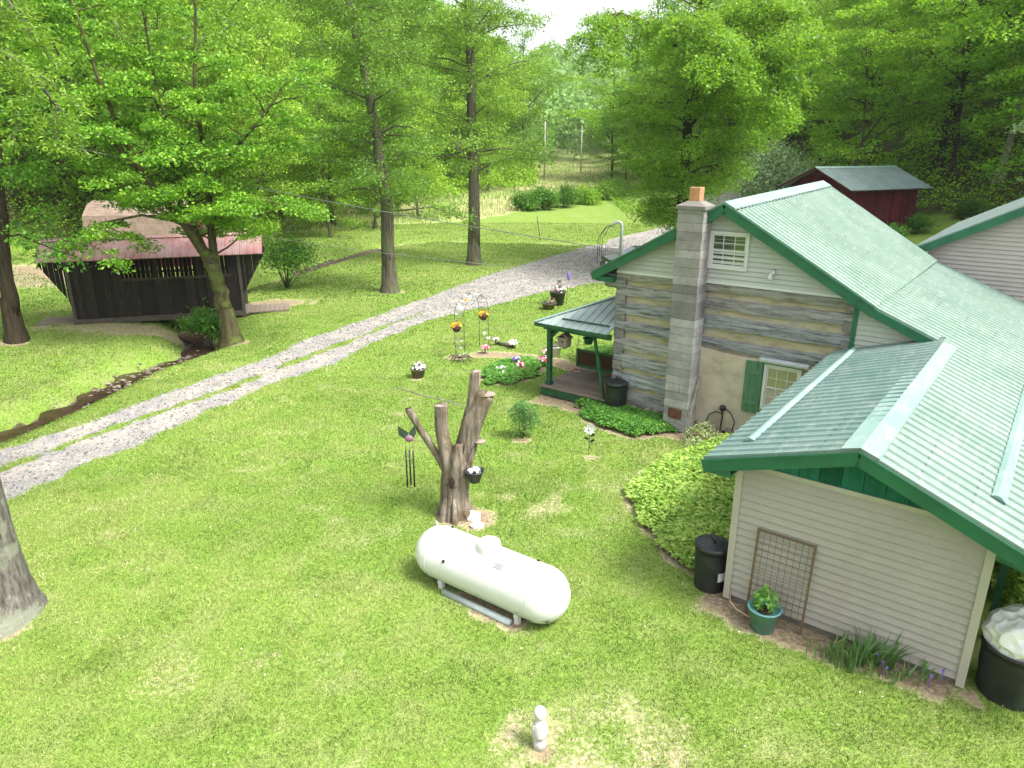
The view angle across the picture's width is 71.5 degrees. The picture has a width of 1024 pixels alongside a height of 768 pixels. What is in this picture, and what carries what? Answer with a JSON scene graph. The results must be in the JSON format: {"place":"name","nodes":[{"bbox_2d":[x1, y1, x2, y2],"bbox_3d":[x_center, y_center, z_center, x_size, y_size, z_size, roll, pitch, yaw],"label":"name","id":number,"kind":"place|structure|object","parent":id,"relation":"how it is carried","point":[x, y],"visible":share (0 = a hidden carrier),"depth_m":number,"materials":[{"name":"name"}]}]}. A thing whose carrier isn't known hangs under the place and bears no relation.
{"place":"outdoors","nodes":[
{"label":"outdoors","id":0,"kind":"place"},
{"bbox_2d":[0,283,274,441],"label":"creek water","id":1,"kind":"structure","parent":0,"point":[82,400],"depth_m":23.39,"materials":[{"name":"brown liquid"}]},
{"bbox_2d":[12,248,380,428],"bbox_3d":[-13.519,-3.469,34.407,4.910,0.518,44.918,1,18,4],"label":"creek bed","id":2,"kind":"object","parent":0,"point":[328,263],"visible":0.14,"depth_m":45.13,"materials":[{"name":"brown soil"}]},
{"bbox_2d":[27,342,214,416],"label":"creek pebbles","id":3,"kind":"object","parent":2,"relation":"on","point":[133,376],"visible":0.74,"depth_m":24.50,"materials":[{"name":"grey stone"}]},
{"bbox_2d":[0,190,741,498],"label":"gravel driveway","id":4,"kind":"structure","parent":0,"point":[278,375],"depth_m":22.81,"materials":[{"name":"grey gravel"}]},
{"bbox_2d":[233,117,657,235],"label":"meadow","id":5,"kind":"structure","parent":0,"point":[570,155],"depth_m":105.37,"materials":[{"name":"green plant"}]},
{"bbox_2d":[256,2,412,224],"bbox_3d":[-16.400,-23.803,64.785,14.347,19.890,11.950,-10,21,-28],"label":"broadleaf tree","id":6,"kind":"object","parent":5,"relation":"on","point":[320,59],"visible":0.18,"depth_m":61.94,"materials":[{"name":"green plant"}]},
{"bbox_2d":[334,23,452,208],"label":"broadleaf tree","id":7,"kind":"object","parent":5,"relation":"on","point":[397,207],"visible":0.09,"depth_m":72.36,"materials":[{"name":"green plant"}]},
{"bbox_2d":[324,8,466,204],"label":"broadleaf tree","id":8,"kind":"object","parent":5,"relation":"on","point":[350,35],"visible":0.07,"depth_m":77.14,"materials":[{"name":"green plant"}]},
{"bbox_2d":[375,71,466,216],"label":"broadleaf tree","id":9,"kind":"object","parent":5,"relation":"on","point":[428,122],"visible":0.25,"depth_m":69.54,"materials":[{"name":"green plant"}]},
{"bbox_2d":[449,43,535,190],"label":"broadleaf tree","id":10,"kind":"object","parent":5,"relation":"on","point":[478,106],"visible":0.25,"depth_m":97.43,"materials":[{"name":"green plant"}]},
{"bbox_2d":[495,27,576,181],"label":"broadleaf tree","id":11,"kind":"object","parent":5,"relation":"on","point":[535,113],"visible":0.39,"depth_m":112.44,"materials":[{"name":"green plant"}]},
{"bbox_2d":[558,39,636,178],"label":"broadleaf tree","id":12,"kind":"object","parent":5,"relation":"on","point":[591,116],"visible":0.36,"depth_m":120.54,"materials":[{"name":"green plant"}]},
{"bbox_2d":[589,80,657,180],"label":"broadleaf tree","id":13,"kind":"object","parent":5,"relation":"on","point":[618,157],"visible":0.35,"depth_m":113.41,"materials":[{"name":"green plant"}]},
{"bbox_2d":[602,0,675,167],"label":"broadleaf tree","id":14,"kind":"object","parent":5,"relation":"on","point":[642,14],"visible":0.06,"depth_m":121.39,"materials":[{"name":"green plant"}]},
{"bbox_2d":[0,8,1023,767],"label":"lawn","id":15,"kind":"structure","parent":0,"point":[604,212],"depth_m":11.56,"materials":[{"name":"green plant"}]},
{"bbox_2d":[0,0,66,186],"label":"broadleaf tree","id":16,"kind":"object","parent":15,"relation":"on","point":[7,154],"visible":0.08,"depth_m":43.12,"materials":[{"name":"green plant"}]},
{"bbox_2d":[0,223,68,307],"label":"bank growth","id":17,"kind":"object","parent":15,"relation":"on","point":[34,278],"visible":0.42,"depth_m":35.11,"materials":[{"name":"green plant"}]},
{"bbox_2d":[0,0,101,637],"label":"walnut tree","id":18,"kind":"object","parent":15,"relation":"on","point":[23,600],"visible":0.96,"depth_m":10.93,"materials":[{"name":"green plant"}]},
{"bbox_2d":[0,0,103,224],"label":"broadleaf tree","id":19,"kind":"object","parent":15,"relation":"on","point":[8,189],"visible":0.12,"depth_m":47.89,"materials":[{"name":"green plant"}]},
{"bbox_2d":[0,0,114,344],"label":"broadleaf tree","id":20,"kind":"object","parent":15,"relation":"on","point":[14,330],"visible":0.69,"depth_m":25.60,"materials":[{"name":"green plant"}]},
{"bbox_2d":[82,200,205,266],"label":"gambrel barn","id":21,"kind":"structure","parent":15,"relation":"on","point":[97,212],"depth_m":43.57,"materials":[{"name":"brown"}]},
{"bbox_2d":[19,0,273,230],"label":"broadleaf tree","id":22,"kind":"object","parent":15,"relation":"on","point":[136,29],"visible":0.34,"depth_m":46.36,"materials":[{"name":"green plant"}]},
{"bbox_2d":[34,232,288,325],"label":"covered bridge","id":23,"kind":"structure","parent":15,"relation":"on","point":[104,295],"depth_m":30.30,"materials":[{"name":"black wood"}]},
{"bbox_2d":[80,8,259,222],"bbox_3d":[-23.540,-16.984,49.461,10.648,16.732,12.210,5,19,14],"label":"broadleaf tree","id":24,"kind":"object","parent":15,"relation":"on","point":[174,65],"visible":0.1,"depth_m":47.12,"materials":[{"name":"green plant"}]},
{"bbox_2d":[0,0,342,350],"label":"maple tree","id":25,"kind":"object","parent":15,"relation":"on","point":[237,197],"visible":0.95,"depth_m":25.02,"materials":[{"name":"green plant"}]},
{"bbox_2d":[169,296,220,348],"bbox_3d":[-12.170,-2.357,28.211,2.667,2.240,2.014,12,22,32],"label":"shrub","id":26,"kind":"object","parent":15,"relation":"on","point":[207,322],"visible":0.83,"depth_m":27.96,"materials":[{"name":"green plant"}]},
{"bbox_2d":[87,0,310,232],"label":"broadleaf tree","id":27,"kind":"object","parent":15,"relation":"on","point":[222,6],"visible":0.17,"depth_m":55.74,"materials":[{"name":"green plant"}]},
{"bbox_2d":[180,64,311,231],"bbox_3d":[-19.334,-16.410,52.300,9.167,13.646,10.513,-6,19,-17],"label":"broadleaf tree","id":28,"kind":"object","parent":15,"relation":"on","point":[277,183],"visible":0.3,"depth_m":52.03,"materials":[{"name":"green plant"}]},
{"bbox_2d":[161,0,343,225],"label":"broadleaf tree","id":29,"kind":"object","parent":15,"relation":"on","point":[266,51],"visible":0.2,"depth_m":55.84,"materials":[{"name":"green plant"}]},
{"bbox_2d":[1,42,537,253],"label":"undergrowth","id":30,"kind":"object","parent":15,"relation":"on","point":[506,173],"visible":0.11,"depth_m":79.18,"materials":[{"name":"green plant"}]},
{"bbox_2d":[230,0,341,220],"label":"broadleaf tree","id":31,"kind":"object","parent":15,"relation":"on","point":[271,29],"visible":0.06,"depth_m":67.68,"materials":[{"name":"green plant"}]},
{"bbox_2d":[259,222,327,288],"bbox_3d":[-11.682,-6.727,37.214,4.628,3.533,4.405,16,24,40],"label":"shrub","id":32,"kind":"object","parent":15,"relation":"on","point":[283,251],"visible":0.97,"depth_m":36.66,"materials":[{"name":"green plant"}]},
{"bbox_2d":[264,71,380,237],"bbox_3d":[-15.428,-18.109,57.777,9.597,13.528,8.369,12,22,31],"label":"broadleaf tree","id":33,"kind":"object","parent":15,"relation":"on","point":[317,184],"visible":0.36,"depth_m":57.09,"materials":[{"name":"green plant"}]},
{"bbox_2d":[314,68,428,228],"bbox_3d":[-12.322,-20.433,62.545,9.733,14.700,11.161,-6,19,-18],"label":"broadleaf tree","id":34,"kind":"object","parent":15,"relation":"on","point":[375,205],"visible":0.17,"depth_m":61.88,"materials":[{"name":"green plant"}]},
{"bbox_2d":[268,0,478,293],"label":"locust tree","id":35,"kind":"object","parent":15,"relation":"on","point":[380,175],"visible":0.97,"depth_m":33.46,"materials":[{"name":"green plant"}]},
{"bbox_2d":[381,42,456,185],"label":"broadleaf tree","id":36,"kind":"object","parent":15,"relation":"on","point":[438,76],"visible":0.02,"depth_m":88.56,"materials":[{"name":"green plant"}]},
{"bbox_2d":[405,369,494,525],"bbox_3d":[-1.179,1.271,13.796,1.739,3.174,0.827,0,18,0],"label":"tree stump","id":37,"kind":"object","parent":15,"relation":"on","point":[454,507],"visible":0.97,"depth_m":13.65,"materials":[{"name":"brown wood"}]},
{"bbox_2d":[398,425,415,486],"bbox_3d":[-1.995,1.252,13.662,0.319,1.582,0.163,6,19,17],"label":"wind chime","id":38,"kind":"object","parent":37,"relation":"hanging from","point":[406,436],"visible":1,"depth_m":13.62,"materials":[{"name":"green metal"}]},
{"bbox_2d":[465,445,483,483],"bbox_3d":[-0.720,1.544,13.624,0.380,0.723,0.380,0,18,0],"label":"hanging pot","id":39,"kind":"object","parent":37,"relation":"hanging from","point":[474,474],"visible":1,"depth_m":13.61,"materials":[{"name":"plastic"}]},
{"bbox_2d":[410,0,517,178],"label":"broadleaf tree","id":40,"kind":"object","parent":15,"relation":"on","point":[498,51],"visible":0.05,"depth_m":98.96,"materials":[{"name":"green plant"}]},
{"bbox_2d":[372,0,556,265],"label":"locust tree","id":41,"kind":"object","parent":15,"relation":"on","point":[468,41],"visible":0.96,"depth_m":41.55,"materials":[{"name":"green plant"}]},
{"bbox_2d":[454,292,489,357],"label":"garden arch","id":42,"kind":"structure","parent":15,"relation":"on","point":[461,308],"depth_m":25.01,"materials":[{"name":"white metal"}]},
{"bbox_2d":[415,521,570,625],"bbox_3d":[-0.371,3.015,11.549,2.940,1.140,0.905,13,22,34],"label":"propane tank","id":43,"kind":"object","parent":15,"relation":"on","point":[491,570],"visible":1,"depth_m":11.13,"materials":[{"name":"white metal"}]},
{"bbox_2d":[446,14,563,173],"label":"broadleaf tree","id":44,"kind":"object","parent":15,"relation":"on","point":[541,61],"visible":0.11,"depth_m":103.75,"materials":[{"name":"green plant"}]},
{"bbox_2d":[481,355,545,383],"bbox_3d":[0.079,-0.557,23.475,2.274,0.308,3.041,0,18,0],"label":"flower bed cover","id":45,"kind":"object","parent":15,"relation":"on","point":[512,373],"visible":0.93,"depth_m":23.07,"materials":[{"name":"green plant"}]},
{"bbox_2d":[504,187,544,211],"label":"meadow bush","id":46,"kind":"object","parent":15,"relation":"on","point":[522,201],"visible":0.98,"depth_m":77.31,"materials":[{"name":"green plant"}]},
{"bbox_2d":[506,400,542,438],"bbox_3d":[0.310,0.888,17.945,0.946,1.054,0.740,0,18,0],"label":"garden shrub","id":47,"kind":"object","parent":15,"relation":"on","point":[517,407],"visible":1,"depth_m":17.86,"materials":[{"name":"green plant"}]},
{"bbox_2d":[531,705,547,751],"bbox_3d":[0.340,4.201,8.689,0.210,0.590,0.210,0,18,0],"label":"garden statue","id":48,"kind":"object","parent":15,"relation":"on","point":[539,729],"visible":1,"depth_m":8.62,"materials":[{"name":"stone"}]},
{"bbox_2d":[524,183,565,209],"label":"meadow bush","id":49,"kind":"object","parent":15,"relation":"on","point":[549,198],"visible":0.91,"depth_m":77.86,"materials":[{"name":"green plant"}]},
{"bbox_2d":[547,180,582,207],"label":"meadow bush","id":50,"kind":"object","parent":15,"relation":"on","point":[570,194],"visible":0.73,"depth_m":80.44,"materials":[{"name":"green plant"}]},
{"bbox_2d":[571,182,605,204],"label":"meadow bush","id":51,"kind":"object","parent":15,"relation":"on","point":[589,197],"visible":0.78,"depth_m":83.89,"materials":[{"name":"green plant"}]},
{"bbox_2d":[280,0,916,171],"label":"woods","id":52,"kind":"object","parent":15,"relation":"on","point":[571,97],"visible":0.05,"depth_m":216.46,"materials":[{"name":"green plant"}]},
{"bbox_2d":[586,179,631,200],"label":"meadow bush","id":53,"kind":"object","parent":15,"relation":"on","point":[610,191],"visible":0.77,"depth_m":88.69,"materials":[{"name":"green plant"}]},
{"bbox_2d":[606,376,628,406],"bbox_3d":[2.920,0.296,19.847,0.642,1.030,0.642,0,18,0],"label":"trash can","id":54,"kind":"object","parent":15,"relation":"on","point":[616,391],"visible":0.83,"depth_m":19.60,"materials":[{"name":"black plastic"}]},
{"bbox_2d":[573,397,678,436],"bbox_3d":[2.915,0.767,19.508,1.942,0.291,3.600,-13,22,-35],"label":"pachysandra patch","id":55,"kind":"object","parent":15,"relation":"on","point":[627,418],"visible":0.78,"depth_m":18.96,"materials":[{"name":"green plant"}]},
{"bbox_2d":[600,50,680,170],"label":"broadleaf tree","id":56,"kind":"object","parent":15,"relation":"on","point":[625,89],"visible":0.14,"depth_m":98.18,"materials":[{"name":"green plant"}]},
{"bbox_2d":[623,432,735,567],"bbox_3d":[4.235,2.142,15.243,3.140,0.341,6.432,12,22,32],"label":"pachysandra bed","id":57,"kind":"object","parent":15,"relation":"on","point":[697,501],"visible":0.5,"depth_m":14.44,"materials":[{"name":"green plant"}]},
{"bbox_2d":[608,168,758,226],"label":"drive edge growth","id":58,"kind":"object","parent":15,"relation":"on","point":[619,200],"visible":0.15,"depth_m":85.31,"materials":[{"name":"green plant"}]},
{"bbox_2d":[633,11,736,179],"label":"broadleaf tree","id":59,"kind":"object","parent":15,"relation":"on","point":[699,132],"visible":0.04,"depth_m":88.72,"materials":[{"name":"green plant"}]},
{"bbox_2d":[556,0,836,233],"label":"oak tree","id":60,"kind":"object","parent":15,"relation":"on","point":[717,42],"visible":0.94,"depth_m":38.67,"materials":[{"name":"green plant"}]},
{"bbox_2d":[681,420,723,447],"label":"variegated shrub","id":61,"kind":"object","parent":15,"relation":"on","point":[701,432],"visible":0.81,"depth_m":17.68,"materials":[{"name":"green plant"}]},
{"bbox_2d":[694,533,728,593],"bbox_3d":[3.334,2.962,11.889,0.599,0.950,0.599,0,18,0],"label":"trash can","id":62,"kind":"object","parent":15,"relation":"on","point":[711,552],"visible":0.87,"depth_m":11.70,"materials":[{"name":"black plastic"}]},
{"bbox_2d":[747,582,782,635],"bbox_3d":[3.854,3.408,10.847,0.510,0.765,0.530,0,18,0],"label":"plant pot","id":63,"kind":"object","parent":15,"relation":"on","point":[765,612],"visible":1,"depth_m":10.78,"materials":[{"name":"green ceramic"}]},
{"bbox_2d":[716,128,838,199],"bbox_3d":[21.161,-16.961,57.769,10.679,8.075,10.410,0,18,0],"label":"shrub","id":64,"kind":"object","parent":15,"relation":"on","point":[771,174],"visible":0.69,"depth_m":56.72,"materials":[{"name":"green plant"}]},
{"bbox_2d":[534,180,1023,688],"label":"log house","id":65,"kind":"structure","parent":15,"relation":"on","point":[857,369],"depth_m":14.28,"materials":[{"name":"wood"}]},
{"bbox_2d":[80,148,601,247],"bbox_3d":[-8.391,-7.106,25.436,25.524,2.704,0.022,11,21,30],"label":"power cable","id":66,"kind":"object","parent":65,"relation":"attached to","point":[405,215],"visible":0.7,"depth_m":22.56,"materials":[{"name":"black rubber"}]},
{"bbox_2d":[576,338,612,373],"bbox_3d":[2.730,-1.226,21.474,1.470,1.562,0.585,14,23,36],"label":"porch swing","id":67,"kind":"object","parent":65,"relation":"hanging from","point":[585,358],"visible":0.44,"depth_m":21.51,"materials":[{"name":"brown wood"}]},
{"bbox_2d":[707,230,750,271],"bbox_3d":[5.207,-3.195,17.050,0.980,0.900,0.115,14,23,36],"label":"window","id":68,"kind":"structure","parent":65,"relation":"in","point":[716,237],"depth_m":17.01,"materials":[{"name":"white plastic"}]},
{"bbox_2d":[759,363,801,408],"bbox_3d":[6.465,0.130,17.091,0.880,1.160,0.115,14,23,36],"label":"window","id":69,"kind":"structure","parent":65,"relation":"in","point":[775,377],"depth_m":17.06,"materials":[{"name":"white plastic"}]},
{"bbox_2d":[745,527,816,633],"bbox_3d":[4.095,3.007,10.876,0.875,1.462,0.155,14,23,36],"label":"wire trellis","id":70,"kind":"object","parent":15,"relation":"on","point":[809,578],"visible":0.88,"depth_m":10.79,"materials":[{"name":"metal"}]},
{"bbox_2d":[805,625,872,661],"bbox_3d":[4.728,3.758,10.342,1.119,0.426,0.651,-5,19,-14],"label":"iris plant","id":71,"kind":"object","parent":15,"relation":"on","point":[833,646],"visible":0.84,"depth_m":10.36,"materials":[{"name":"green plant"}]},
{"bbox_2d":[777,165,932,226],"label":"red shed","id":72,"kind":"structure","parent":15,"relation":"on","point":[885,194],"depth_m":48.31,"materials":[{"name":"red painted wood"},{"name":"metal"}]},
{"bbox_2d":[889,191,903,220],"bbox_3d":[26.309,-12.185,48.659,0.980,2.020,0.033,-8,20,-24],"label":"door","id":73,"kind":"structure","parent":72,"relation":"in","point":[897,198],"depth_m":48.65,"materials":[{"name":"red wood"}]},
{"bbox_2d":[825,620,918,672],"bbox_3d":[5.035,3.737,10.020,1.254,0.658,0.860,-7,20,-20],"label":"iris plant","id":74,"kind":"object","parent":15,"relation":"on","point":[877,660],"visible":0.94,"depth_m":10.09,"materials":[{"name":"green plant"}]},
{"bbox_2d":[867,647,945,687],"bbox_3d":[5.491,3.907,9.844,1.123,0.428,0.614,0,18,0],"label":"iris plant","id":75,"kind":"object","parent":15,"relation":"on","point":[923,672],"visible":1,"depth_m":9.86,"materials":[{"name":"green plant"}]},
{"bbox_2d":[899,212,941,233],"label":"weed clump","id":76,"kind":"object","parent":15,"relation":"on","point":[915,223],"visible":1,"depth_m":46.39,"materials":[{"name":"green plant"}]},
{"bbox_2d":[975,632,1023,712],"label":"trash can","id":77,"kind":"object","parent":15,"relation":"on","point":[999,679],"visible":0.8,"depth_m":9.34,"materials":[{"name":"black plastic"}]},
{"bbox_2d":[982,604,1023,662],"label":"white plastic bag","id":78,"kind":"object","parent":77,"relation":"on","point":[1003,630],"visible":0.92,"depth_m":9.26,"materials":[{"name":"white plastic"}]},
{"bbox_2d":[990,555,1023,606],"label":"ground cover","id":79,"kind":"object","parent":15,"relation":"on","point":[1016,588],"visible":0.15,"depth_m":11.52,"materials":[{"name":"green plant"}]},
{"bbox_2d":[1,6,1023,238],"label":"forest floor","id":80,"kind":"structure","parent":0,"point":[897,144],"depth_m":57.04,"materials":[{"name":"green plant"}]},
{"bbox_2d":[0,0,92,189],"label":"broadleaf tree","id":81,"kind":"object","parent":80,"relation":"on","point":[37,119],"visible":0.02,"depth_m":56.22,"materials":[{"name":"green plant"}]},
{"bbox_2d":[3,0,175,199],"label":"broadleaf tree","id":82,"kind":"object","parent":80,"relation":"on","point":[89,174],"visible":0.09,"depth_m":51.70,"materials":[{"name":"green plant"}]},
{"bbox_2d":[205,0,328,137],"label":"broadleaf tree","id":83,"kind":"object","parent":80,"relation":"on","point":[284,13],"visible":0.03,"depth_m":75.51,"materials":[{"name":"green plant"}]},
{"bbox_2d":[263,0,382,163],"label":"broadleaf tree","id":84,"kind":"object","parent":80,"relation":"on","point":[292,15],"visible":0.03,"depth_m":81.99,"materials":[{"name":"green plant"}]},
{"bbox_2d":[299,0,450,144],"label":"broadleaf tree","id":85,"kind":"object","parent":80,"relation":"on","point":[428,6],"visible":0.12,"depth_m":85.46,"materials":[{"name":"green plant"}]},
{"bbox_2d":[354,0,476,152],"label":"broadleaf tree","id":86,"kind":"object","parent":80,"relation":"on","point":[402,2],"visible":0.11,"depth_m":90.17,"materials":[{"name":"green plant"}]},
{"bbox_2d":[402,12,466,169],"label":"broadleaf tree","id":87,"kind":"object","parent":80,"relation":"on","point":[447,54],"visible":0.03,"depth_m":96.22,"materials":[{"name":"green plant"}]},
{"bbox_2d":[734,0,853,164],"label":"broadleaf tree","id":88,"kind":"object","parent":80,"relation":"on","point":[788,134],"visible":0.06,"depth_m":73.42,"materials":[{"name":"green plant"}]},
{"bbox_2d":[749,18,880,173],"bbox_3d":[27.175,-24.905,65.066,11.512,16.500,14.494,14,23,37],"label":"broadleaf tree","id":89,"kind":"object","parent":80,"relation":"on","point":[820,104],"visible":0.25,"depth_m":64.02,"materials":[{"name":"green plant"}]},
{"bbox_2d":[792,0,850,132],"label":"broadleaf tree","id":90,"kind":"object","parent":80,"relation":"on","point":[812,14],"visible":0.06,"depth_m":77.70,"materials":[{"name":"green plant"}]},
{"bbox_2d":[783,0,976,174],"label":"broadleaf tree","id":91,"kind":"object","parent":80,"relation":"on","point":[859,66],"visible":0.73,"depth_m":56.23,"materials":[{"name":"green plant"}]},
{"bbox_2d":[831,0,929,98],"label":"broadleaf tree","id":92,"kind":"object","parent":80,"relation":"on","point":[847,3],"visible":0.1,"depth_m":77.99,"materials":[{"name":"green plant"}]},
{"bbox_2d":[817,0,944,128],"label":"broadleaf tree","id":93,"kind":"object","parent":80,"relation":"on","point":[908,15],"visible":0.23,"depth_m":69.40,"materials":[{"name":"green plant"}]},
{"bbox_2d":[853,0,1023,184],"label":"broadleaf tree","id":94,"kind":"object","parent":80,"relation":"on","point":[942,64],"visible":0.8,"depth_m":51.08,"materials":[{"name":"green plant"}]},
{"bbox_2d":[884,0,1019,116],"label":"broadleaf tree","id":95,"kind":"object","parent":80,"relation":"on","point":[905,7],"visible":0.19,"depth_m":63.59,"materials":[{"name":"green plant"}]},
{"bbox_2d":[898,6,1007,170],"bbox_3d":[34.638,-25.170,55.035,7.981,16.590,7.954,-13,22,-35],"label":"broadleaf tree","id":96,"kind":"object","parent":80,"relation":"on","point":[943,143],"visible":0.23,"depth_m":55.81,"materials":[{"name":"green plant"}]},
{"bbox_2d":[905,4,1023,147],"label":"broadleaf tree","id":97,"kind":"object","parent":80,"relation":"on","point":[923,25],"visible":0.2,"depth_m":57.99,"materials":[{"name":"green plant"}]},
{"bbox_2d":[908,0,1023,175],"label":"broadleaf tree","id":98,"kind":"object","parent":80,"relation":"on","point":[983,21],"visible":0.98,"depth_m":43.74,"materials":[{"name":"green plant"}]},
{"bbox_2d":[950,191,998,217],"bbox_3d":[30.593,-11.862,47.122,2.841,1.926,2.586,6,19,16],"label":"weed clump","id":99,"kind":"object","parent":80,"relation":"on","point":[963,208],"visible":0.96,"depth_m":47.04,"materials":[{"name":"green plant"}]},
{"bbox_2d":[933,2,1023,183],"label":"broadleaf tree","id":100,"kind":"object","parent":80,"relation":"on","point":[1010,139],"visible":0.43,"depth_m":49.41,"materials":[{"name":"green plant"}]},
{"bbox_2d":[963,32,1023,199],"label":"broadleaf tree","id":101,"kind":"object","parent":80,"relation":"on","point":[1020,186],"visible":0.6,"depth_m":46.25,"materials":[{"name":"green plant"}]},
{"bbox_2d":[429,0,692,57],"label":"sky","id":102,"kind":"structure","parent":0,"point":[567,13],"materials":[{"name":"white"}]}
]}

